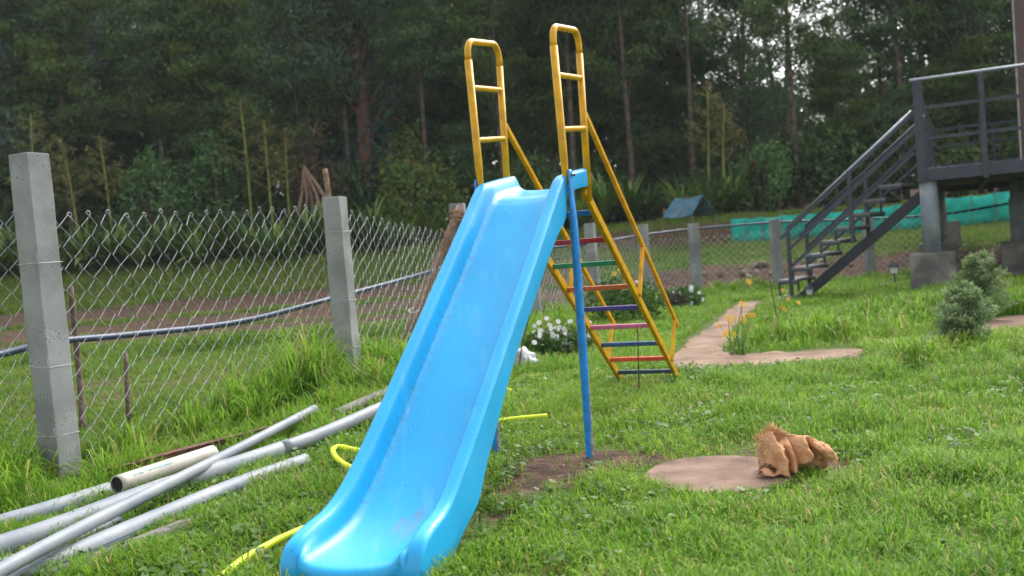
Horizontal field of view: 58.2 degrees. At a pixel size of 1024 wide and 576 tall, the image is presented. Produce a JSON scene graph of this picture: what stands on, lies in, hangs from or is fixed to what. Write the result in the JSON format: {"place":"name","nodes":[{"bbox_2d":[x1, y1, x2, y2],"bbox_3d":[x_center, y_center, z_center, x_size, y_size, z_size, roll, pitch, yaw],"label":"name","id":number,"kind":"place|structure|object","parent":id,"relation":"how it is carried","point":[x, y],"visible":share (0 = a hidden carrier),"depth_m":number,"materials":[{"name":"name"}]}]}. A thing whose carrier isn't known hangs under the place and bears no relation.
{"place":"outdoors","nodes":[
{"label":"outdoors","id":0,"kind":"place"},
{"bbox_2d":[0,192,1010,490],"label":"field grass","id":1,"kind":"structure","parent":0,"point":[174,346],"depth_m":18.55,"materials":[{"name":"plant"}]},
{"bbox_2d":[0,262,1023,575],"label":"grass","id":2,"kind":"structure","parent":0,"point":[322,378],"depth_m":4.68,"materials":[{"name":"plant"}]},
{"bbox_2d":[0,188,1023,575],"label":"ground","id":3,"kind":"structure","parent":0,"point":[542,468],"depth_m":17.36,"materials":[{"name":"soil"}]},
{"bbox_2d":[0,0,53,154],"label":"slim tree","id":4,"kind":"object","parent":3,"relation":"on","point":[21,21],"visible":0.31,"depth_m":28.59,"materials":[{"name":"green plant"}]},
{"bbox_2d":[3,108,67,184],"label":"agave flower stalk","id":5,"kind":"object","parent":3,"relation":"on","point":[38,137],"visible":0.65,"depth_m":27.36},
{"bbox_2d":[0,482,111,525],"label":"plastic pipe","id":6,"kind":"object","parent":3,"relation":"on","point":[41,508],"visible":0.45,"depth_m":4.36,"materials":[{"name":"grey plastic"}]},
{"bbox_2d":[0,0,122,184],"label":"eucalyptus tree","id":7,"kind":"object","parent":3,"relation":"on","point":[3,139],"visible":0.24,"depth_m":28.73,"materials":[{"name":"green plant"}]},
{"bbox_2d":[0,0,126,269],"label":"slim tree","id":8,"kind":"object","parent":3,"relation":"on","point":[65,120],"visible":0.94,"depth_m":28.34,"materials":[{"name":"green plant"}]},
{"bbox_2d":[45,134,93,232],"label":"agave flower stalk","id":9,"kind":"object","parent":3,"relation":"on","point":[63,148],"visible":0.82,"depth_m":27.75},
{"bbox_2d":[0,19,147,269],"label":"acacia tree","id":10,"kind":"object","parent":3,"relation":"on","point":[82,199],"visible":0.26,"depth_m":30.11,"materials":[{"name":"green plant"}]},
{"bbox_2d":[67,286,86,429],"bbox_3d":[-3.233,0.529,6.833,0.050,1.086,0.257,-6,3,-23],"label":"wooden stake","id":11,"kind":"object","parent":3,"relation":"on","point":[81,407],"visible":0.81,"depth_m":6.89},
{"bbox_2d":[58,215,119,274],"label":"agave","id":12,"kind":"object","parent":3,"relation":"on","point":[83,257],"visible":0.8,"depth_m":25.78,"materials":[{"name":"green plant"}]},
{"bbox_2d":[56,201,125,268],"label":"undergrowth shrub","id":13,"kind":"object","parent":3,"relation":"on","point":[94,210],"visible":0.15,"depth_m":29.76,"materials":[{"name":"green plant"}]},
{"bbox_2d":[80,131,127,231],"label":"agave flower stalk","id":14,"kind":"object","parent":3,"relation":"on","point":[100,146],"visible":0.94,"depth_m":28.23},
{"bbox_2d":[67,220,160,267],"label":"agave","id":15,"kind":"object","parent":3,"relation":"on","point":[109,261],"visible":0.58,"depth_m":26.25,"materials":[{"name":"green plant"}]},
{"bbox_2d":[62,0,191,202],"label":"eucalyptus tree","id":16,"kind":"object","parent":3,"relation":"on","point":[96,77],"visible":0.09,"depth_m":35.13,"materials":[{"name":"green plant"}]},
{"bbox_2d":[91,198,167,266],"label":"undergrowth shrub","id":17,"kind":"object","parent":3,"relation":"on","point":[105,225],"visible":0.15,"depth_m":28.82,"materials":[{"name":"green plant"}]},
{"bbox_2d":[75,25,194,222],"bbox_3d":[-13.519,-4.984,32.757,5.066,8.762,5.026,-6,3,-22],"label":"acacia tree","id":18,"kind":"object","parent":3,"relation":"on","point":[118,82],"visible":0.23,"depth_m":32.25,"materials":[{"name":"green plant"}]},
{"bbox_2d":[93,217,178,270],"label":"agave","id":19,"kind":"object","parent":3,"relation":"on","point":[137,254],"visible":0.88,"depth_m":25.79,"materials":[{"name":"green plant"}]},
{"bbox_2d":[42,497,244,575],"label":"plastic pipe","id":20,"kind":"object","parent":3,"relation":"on","point":[168,527],"visible":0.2,"depth_m":3.75,"materials":[{"name":"plastic"}]},
{"bbox_2d":[91,0,198,215],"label":"slim tree","id":21,"kind":"object","parent":3,"relation":"on","point":[138,66],"visible":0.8,"depth_m":29.05,"materials":[{"name":"green plant"}]},
{"bbox_2d":[99,132,205,265],"bbox_3d":[-10.914,-2.632,28.161,2.872,4.236,2.447,-5,2,0],"label":"shrub","id":22,"kind":"object","parent":3,"relation":"on","point":[150,175],"visible":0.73,"depth_m":27.93,"materials":[{"name":"green plant"}]},
{"bbox_2d":[8,454,310,575],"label":"plastic pipe","id":23,"kind":"object","parent":3,"relation":"on","point":[124,530],"visible":0.59,"depth_m":3.91,"materials":[{"name":"grey plastic"}]},
{"bbox_2d":[110,445,218,493],"bbox_3d":[-1.790,0.937,4.782,0.092,0.093,0.652,-3,3,25],"label":"plastic pipe","id":24,"kind":"object","parent":3,"relation":"on","point":[164,468],"visible":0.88,"depth_m":4.69,"materials":[{"name":"beige plastic"}]},
{"bbox_2d":[136,214,193,262],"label":"agave","id":25,"kind":"object","parent":3,"relation":"on","point":[165,242],"visible":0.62,"depth_m":26.50,"materials":[{"name":"green plant"}]},
{"bbox_2d":[89,426,268,479],"bbox_3d":[-1.895,0.957,5.337,0.060,0.096,1.117,-2,3,43],"label":"angle iron","id":26,"kind":"object","parent":3,"relation":"on","point":[175,453],"visible":0.43,"depth_m":5.31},
{"bbox_2d":[104,5,268,220],"bbox_3d":[-10.478,-4.833,30.246,5.137,8.576,4.971,-5,3,-21],"label":"acacia tree","id":27,"kind":"object","parent":3,"relation":"on","point":[147,97],"visible":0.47,"depth_m":29.30,"materials":[{"name":"green plant"}]},
{"bbox_2d":[0,402,380,557],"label":"plastic pipe","id":28,"kind":"object","parent":3,"relation":"on","point":[36,532],"visible":0.56,"depth_m":4.70,"materials":[{"name":"grey plastic"}]},
{"bbox_2d":[0,405,317,575],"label":"plastic pipe","id":29,"kind":"object","parent":28,"relation":"on","point":[32,553],"visible":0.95,"depth_m":3.97,"materials":[{"name":"grey plastic"}]},
{"bbox_2d":[156,223,224,266],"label":"agave","id":30,"kind":"object","parent":3,"relation":"on","point":[194,245],"visible":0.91,"depth_m":25.55,"materials":[{"name":"green plant"}]},
{"bbox_2d":[138,0,262,207],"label":"slim tree","id":31,"kind":"object","parent":3,"relation":"on","point":[209,108],"visible":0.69,"depth_m":29.03,"materials":[{"name":"green plant"}]},
{"bbox_2d":[182,205,253,259],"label":"agave","id":32,"kind":"object","parent":3,"relation":"on","point":[222,254],"visible":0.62,"depth_m":26.98,"materials":[{"name":"green plant"}]},
{"bbox_2d":[177,130,269,259],"bbox_3d":[-8.985,-2.819,28.669,2.590,4.190,2.276,-5,2,0],"label":"shrub","id":33,"kind":"object","parent":3,"relation":"on","point":[216,151],"visible":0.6,"depth_m":28.36,"materials":[{"name":"green plant"}]},
{"bbox_2d":[214,213,271,259],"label":"agave","id":34,"kind":"object","parent":3,"relation":"on","point":[248,241],"visible":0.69,"depth_m":26.76,"materials":[{"name":"green plant"}]},
{"bbox_2d":[158,0,335,224],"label":"acacia tree","id":35,"kind":"object","parent":3,"relation":"on","point":[251,36],"visible":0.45,"depth_m":29.35,"materials":[{"name":"green plant"}]},
{"bbox_2d":[215,93,283,233],"bbox_3d":[-7.943,-3.570,28.063,2.045,4.675,1.879,-5,2,0],"label":"agave flower stalk","id":36,"kind":"object","parent":3,"relation":"on","point":[245,146],"visible":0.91,"depth_m":27.98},
{"bbox_2d":[235,181,296,254],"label":"undergrowth shrub","id":37,"kind":"object","parent":3,"relation":"on","point":[278,198],"visible":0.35,"depth_m":29.09,"materials":[{"name":"green plant"}]},
{"bbox_2d":[239,118,298,225],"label":"agave flower stalk","id":38,"kind":"object","parent":3,"relation":"on","point":[265,132],"visible":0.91,"depth_m":27.82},
{"bbox_2d":[228,217,319,260],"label":"agave","id":39,"kind":"object","parent":3,"relation":"on","point":[266,243],"visible":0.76,"depth_m":25.60,"materials":[{"name":"green plant"}]},
{"bbox_2d":[269,123,313,241],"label":"agave flower stalk","id":40,"kind":"object","parent":3,"relation":"on","point":[284,163],"visible":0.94,"depth_m":27.91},
{"bbox_2d":[245,0,350,190],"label":"slim tree","id":41,"kind":"object","parent":3,"relation":"on","point":[275,12],"visible":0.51,"depth_m":29.07,"materials":[{"name":"green plant"}]},
{"bbox_2d":[271,196,355,255],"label":"agave","id":42,"kind":"object","parent":3,"relation":"on","point":[313,223],"visible":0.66,"depth_m":25.79,"materials":[{"name":"green plant"}]},
{"bbox_2d":[249,51,380,200],"bbox_3d":[-6.432,-4.545,30.680,4.272,7.133,4.135,-4,3,22],"label":"acacia tree","id":43,"kind":"object","parent":3,"relation":"on","point":[290,103],"visible":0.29,"depth_m":30.07,"materials":[{"name":"green plant"}]},
{"bbox_2d":[288,102,349,251],"bbox_3d":[-5.965,-3.415,28.466,1.951,4.765,1.797,-5,2,0],"label":"shrub","id":44,"kind":"object","parent":3,"relation":"on","point":[315,175],"visible":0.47,"depth_m":28.27,"materials":[{"name":"green plant"}]},
{"bbox_2d":[269,0,390,245],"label":"slim tree","id":45,"kind":"object","parent":3,"relation":"on","point":[336,113],"visible":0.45,"depth_m":29.10,"materials":[{"name":"green plant"}]},
{"bbox_2d":[247,0,448,246],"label":"eucalyptus tree","id":46,"kind":"object","parent":3,"relation":"on","point":[358,54],"visible":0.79,"depth_m":29.06,"materials":[{"name":"green plant"}]},
{"bbox_2d":[321,97,405,245],"bbox_3d":[-4.772,-3.750,29.908,3.030,5.012,2.692,-5,2,0],"label":"shrub","id":47,"kind":"object","parent":3,"relation":"on","point":[373,141],"visible":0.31,"depth_m":29.35,"materials":[{"name":"green plant"}]},
{"bbox_2d":[332,151,403,245],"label":"undergrowth shrub","id":48,"kind":"object","parent":3,"relation":"on","point":[357,171],"visible":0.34,"depth_m":29.17,"materials":[{"name":"green plant"}]},
{"bbox_2d":[312,11,435,173],"bbox_3d":[-5.061,-5.751,32.747,5.198,8.990,5.157,-6,3,-22],"label":"acacia tree","id":49,"kind":"object","parent":3,"relation":"on","point":[412,115],"visible":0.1,"depth_m":32.20,"materials":[{"name":"green plant"}]},
{"bbox_2d":[347,193,408,253],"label":"agave","id":50,"kind":"object","parent":3,"relation":"on","point":[369,214],"visible":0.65,"depth_m":25.97,"materials":[{"name":"green plant"}]},
{"bbox_2d":[217,414,546,575],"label":"garden hose","id":51,"kind":"object","parent":3,"relation":"on","point":[281,538],"visible":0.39,"depth_m":3.57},
{"bbox_2d":[364,115,441,223],"bbox_3d":[-3.401,-3.419,29.106,2.594,4.138,2.308,-5,2,0],"label":"shrub","id":52,"kind":"object","parent":3,"relation":"on","point":[414,143],"visible":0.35,"depth_m":28.84,"materials":[{"name":"green plant"}]},
{"bbox_2d":[354,0,460,209],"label":"slim tree","id":53,"kind":"object","parent":3,"relation":"on","point":[415,32],"visible":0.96,"depth_m":28.47,"materials":[{"name":"green plant"}]},
{"bbox_2d":[363,145,469,244],"bbox_3d":[-2.926,-2.771,27.998,3.301,3.312,2.787,-5,2,0],"label":"shrub","id":54,"kind":"object","parent":3,"relation":"on","point":[398,178],"visible":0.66,"depth_m":27.77,"materials":[{"name":"green plant"}]},
{"bbox_2d":[396,48,497,198],"bbox_3d":[-2.079,-4.963,32.641,4.049,6.984,4.183,-7,3,-44],"label":"acacia tree","id":55,"kind":"object","parent":3,"relation":"on","point":[453,116],"visible":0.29,"depth_m":31.64,"materials":[{"name":"green plant"}]},
{"bbox_2d":[405,0,549,208],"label":"acacia tree","id":56,"kind":"object","parent":3,"relation":"on","point":[466,164],"visible":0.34,"depth_m":30.87,"materials":[{"name":"green plant"}]},
{"bbox_2d":[427,0,529,178],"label":"slim tree","id":57,"kind":"object","parent":3,"relation":"on","point":[480,8],"visible":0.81,"depth_m":29.04,"materials":[{"name":"green plant"}]},
{"bbox_2d":[279,23,679,575],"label":"playground slide","id":58,"kind":"object","parent":3,"relation":"on","point":[404,500],"visible":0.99,"depth_m":4.02,"materials":[{"name":"blue plastic"}]},
{"bbox_2d":[0,152,1011,481],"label":"chain link fence","id":59,"kind":"object","parent":3,"relation":"on","point":[42,292],"visible":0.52,"depth_m":5.37,"materials":[{"name":"metal"}]},
{"bbox_2d":[397,205,464,346],"bbox_3d":[-0.795,-0.111,9.608,1.072,1.488,0.287,-6,3,-35],"label":"fence prop","id":60,"kind":"object","parent":59,"relation":"attached to","point":[453,221],"visible":0.67,"depth_m":9.55,"materials":[{"name":"wood"},{"name":"rope"}]},
{"bbox_2d":[0,202,1008,357],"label":"water pipe","id":61,"kind":"object","parent":59,"relation":"attached to","point":[72,339],"visible":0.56,"depth_m":7.01,"materials":[{"name":"grey plastic"}]},
{"bbox_2d":[3,7,1012,254],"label":"distant wood","id":62,"kind":"object","parent":3,"relation":"on","point":[913,177],"visible":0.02,"depth_m":47.88,"materials":[{"name":"plant"}]},
{"bbox_2d":[6,348,1023,575],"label":"clover","id":63,"kind":"object","parent":3,"relation":"on","point":[177,569],"visible":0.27,"depth_m":4.09,"materials":[{"name":"green plant"}]},
{"bbox_2d":[510,148,559,189],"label":"undergrowth shrub","id":64,"kind":"object","parent":3,"relation":"on","point":[524,181],"visible":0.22,"depth_m":28.71,"materials":[{"name":"green plant"}]},
{"bbox_2d":[481,0,625,178],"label":"acacia tree","id":65,"kind":"object","parent":3,"relation":"on","point":[544,144],"visible":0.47,"depth_m":31.25,"materials":[{"name":"green plant"}]},
{"bbox_2d":[521,316,597,356],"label":"daisy bush","id":66,"kind":"object","parent":3,"relation":"on","point":[561,338],"visible":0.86,"depth_m":9.02,"materials":[{"name":"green plant"}]},
{"bbox_2d":[509,0,623,225],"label":"slim tree","id":67,"kind":"object","parent":3,"relation":"on","point":[568,15],"visible":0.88,"depth_m":29.10,"materials":[{"name":"green plant"}]},
{"bbox_2d":[515,0,688,180],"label":"eucalyptus tree","id":68,"kind":"object","parent":3,"relation":"on","point":[599,130],"visible":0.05,"depth_m":33.68,"materials":[{"name":"green plant"}]},
{"bbox_2d":[569,164,636,226],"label":"agave","id":69,"kind":"object","parent":3,"relation":"on","point":[604,209],"visible":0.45,"depth_m":28.12,"materials":[{"name":"green plant"}]},
{"bbox_2d":[583,268,643,320],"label":"bush","id":70,"kind":"object","parent":3,"relation":"on","point":[610,297],"visible":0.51,"depth_m":12.30,"materials":[{"name":"green plant"}]},
{"bbox_2d":[563,0,682,221],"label":"slim tree","id":71,"kind":"object","parent":3,"relation":"on","point":[605,71],"visible":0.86,"depth_m":29.14,"materials":[{"name":"green plant"}]},
{"bbox_2d":[561,0,696,199],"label":"acacia tree","id":72,"kind":"object","parent":3,"relation":"on","point":[620,124],"visible":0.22,"depth_m":31.73,"materials":[{"name":"green plant"}]},
{"bbox_2d":[594,171,669,220],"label":"agave","id":73,"kind":"object","parent":3,"relation":"on","point":[630,198],"visible":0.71,"depth_m":27.37,"materials":[{"name":"green plant"}]},
{"bbox_2d":[561,0,718,216],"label":"eucalyptus tree","id":74,"kind":"object","parent":3,"relation":"on","point":[655,211],"visible":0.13,"depth_m":32.24,"materials":[{"name":"green plant"}]},
{"bbox_2d":[614,278,665,319],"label":"leafy plant","id":75,"kind":"object","parent":3,"relation":"on","point":[650,307],"visible":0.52,"depth_m":12.01,"materials":[{"name":"green plant"}]},
{"bbox_2d":[610,12,732,192],"bbox_3d":[5.452,-5.870,32.140,4.426,7.389,4.283,-6,3,-37],"label":"acacia tree","id":76,"kind":"object","parent":3,"relation":"on","point":[668,65],"visible":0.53,"depth_m":31.56,"materials":[{"name":"green plant"}]},
{"bbox_2d":[622,0,729,217],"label":"slim tree","id":77,"kind":"object","parent":3,"relation":"on","point":[685,22],"visible":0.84,"depth_m":29.42,"materials":[{"name":"green plant"}]},
{"bbox_2d":[639,172,728,217],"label":"agave","id":78,"kind":"object","parent":3,"relation":"on","point":[671,195],"visible":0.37,"depth_m":27.30,"materials":[{"name":"green plant"}]},
{"bbox_2d":[681,80,737,186],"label":"agave flower stalk","id":79,"kind":"object","parent":78,"relation":"on","point":[713,97],"visible":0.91,"depth_m":28.35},
{"bbox_2d":[663,195,718,249],"bbox_3d":[4.661,-1.645,24.067,0.938,1.501,1.096,-6,3,-33],"label":"tarp shelter","id":80,"kind":"object","parent":3,"relation":"on","point":[696,206],"visible":0.88,"depth_m":23.95,"materials":[{"name":"fabric"}]},
{"bbox_2d":[647,455,794,498],"bbox_3d":[0.946,0.870,4.168,0.672,0.076,0.671,-5,2,0],"label":"manhole lid","id":81,"kind":"object","parent":3,"relation":"on","point":[721,471],"visible":0.56,"depth_m":4.15,"materials":[{"name":"concrete"}]},
{"bbox_2d":[753,421,837,476],"bbox_3d":[1.247,0.709,4.071,0.368,0.258,0.196,-5,2,0],"label":"burlap sack","id":82,"kind":"object","parent":81,"relation":"on","point":[781,451],"visible":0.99,"depth_m":4.04,"materials":[{"name":"fabric"}]},
{"bbox_2d":[699,97,747,209],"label":"agave flower stalk","id":83,"kind":"object","parent":3,"relation":"on","point":[726,119],"visible":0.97,"depth_m":28.13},
{"bbox_2d":[702,162,777,213],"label":"agave","id":84,"kind":"object","parent":3,"relation":"on","point":[739,193],"visible":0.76,"depth_m":27.88,"materials":[{"name":"green plant"}]},
{"bbox_2d":[673,0,811,173],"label":"acacia tree","id":85,"kind":"object","parent":3,"relation":"on","point":[749,92],"visible":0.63,"depth_m":31.29,"materials":[{"name":"green plant"}]},
{"bbox_2d":[681,0,823,160],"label":"eucalyptus tree","id":86,"kind":"object","parent":3,"relation":"on","point":[765,42],"visible":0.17,"depth_m":34.77,"materials":[{"name":"green plant"}]},
{"bbox_2d":[727,135,794,212],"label":"shrub","id":87,"kind":"object","parent":3,"relation":"on","point":[767,154],"visible":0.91,"depth_m":28.27,"materials":[{"name":"green plant"}]},
{"bbox_2d":[731,131,818,211],"bbox_3d":[8.367,-3.662,29.511,2.966,2.694,2.202,-5,3,-13],"label":"undergrowth shrub","id":88,"kind":"object","parent":3,"relation":"on","point":[795,179],"visible":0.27,"depth_m":29.15,"materials":[{"name":"green plant"}]},
{"bbox_2d":[699,0,859,203],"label":"eucalyptus tree","id":89,"kind":"object","parent":3,"relation":"on","point":[798,99],"visible":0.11,"depth_m":35.98,"materials":[{"name":"green plant"}]},
{"bbox_2d":[729,0,844,208],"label":"slim tree","id":90,"kind":"object","parent":3,"relation":"on","point":[809,46],"visible":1,"depth_m":28.84,"materials":[{"name":"green plant"}]},
{"bbox_2d":[793,116,869,206],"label":"undergrowth shrub","id":91,"kind":"object","parent":3,"relation":"on","point":[825,173],"visible":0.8,"depth_m":29.42,"materials":[{"name":"green plant"}]},
{"bbox_2d":[780,49,884,170],"bbox_3d":[10.704,-5.223,30.854,3.112,5.369,3.216,-6,3,-29],"label":"acacia tree","id":92,"kind":"object","parent":3,"relation":"on","point":[826,68],"visible":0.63,"depth_m":30.14,"materials":[{"name":"green plant"}]},
{"bbox_2d":[775,110,928,299],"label":"metal staircase","id":93,"kind":"structure","parent":3,"relation":"on","point":[912,203],"depth_m":13.52,"materials":[{"name":"grey metal"}]},
{"bbox_2d":[731,188,1009,242],"bbox_3d":[9.875,-1.921,24.404,8.035,1.162,0.114,-4,2,4],"label":"shade net fence","id":94,"kind":"object","parent":3,"relation":"on","point":[964,203],"visible":0.45,"depth_m":24.40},
{"bbox_2d":[843,118,912,200],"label":"undergrowth shrub","id":95,"kind":"object","parent":3,"relation":"on","point":[876,175],"visible":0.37,"depth_m":29.70,"materials":[{"name":"green plant"}]},
{"bbox_2d":[796,0,964,196],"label":"acacia tree","id":96,"kind":"object","parent":3,"relation":"on","point":[888,113],"visible":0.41,"depth_m":30.48,"materials":[{"name":"green plant"}]},
{"bbox_2d":[817,0,952,199],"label":"slim tree","id":97,"kind":"object","parent":3,"relation":"on","point":[906,31],"visible":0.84,"depth_m":29.94,"materials":[{"name":"green plant"}]},
{"bbox_2d":[872,0,1016,196],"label":"acacia tree","id":98,"kind":"object","parent":3,"relation":"on","point":[947,88],"visible":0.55,"depth_m":29.79,"materials":[{"name":"green plant"}]},
{"bbox_2d":[878,0,1014,157],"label":"eucalyptus tree","id":99,"kind":"object","parent":3,"relation":"on","point":[925,40],"visible":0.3,"depth_m":30.15,"materials":[{"name":"green plant"}]},
{"bbox_2d":[912,0,1011,194],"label":"slim tree","id":100,"kind":"object","parent":3,"relation":"on","point":[978,9],"visible":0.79,"depth_m":29.26,"materials":[{"name":"green plant"}]},
{"bbox_2d":[935,141,989,197],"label":"undergrowth shrub","id":101,"kind":"object","parent":3,"relation":"on","point":[959,157],"visible":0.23,"depth_m":28.63,"materials":[{"name":"green plant"}]},
{"bbox_2d":[908,0,1017,190],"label":"acacia tree","id":102,"kind":"object","parent":3,"relation":"on","point":[997,112],"visible":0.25,"depth_m":30.93,"materials":[{"name":"green plant"}]},
{"bbox_2d":[927,279,999,343],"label":"conifer shrub","id":103,"kind":"object","parent":3,"relation":"on","point":[967,309],"visible":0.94,"depth_m":7.29,"materials":[{"name":"green plant"}]},
{"bbox_2d":[909,63,1023,290],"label":"raised deck","id":104,"kind":"structure","parent":3,"relation":"on","point":[934,260],"depth_m":12.60,"materials":[{"name":"grey metal"}]},
{"bbox_2d":[945,246,1018,320],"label":"conifer shrub","id":105,"kind":"object","parent":3,"relation":"on","point":[977,266],"visible":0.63,"depth_m":9.09,"materials":[{"name":"green plant"}]},
{"bbox_2d":[673,301,862,368],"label":"path","id":106,"kind":"structure","parent":0,"point":[704,344],"depth_m":8.07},
{"bbox_2d":[1012,0,1023,158],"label":"brick house","id":107,"kind":"structure","parent":0,"point":[1018,17],"depth_m":18.49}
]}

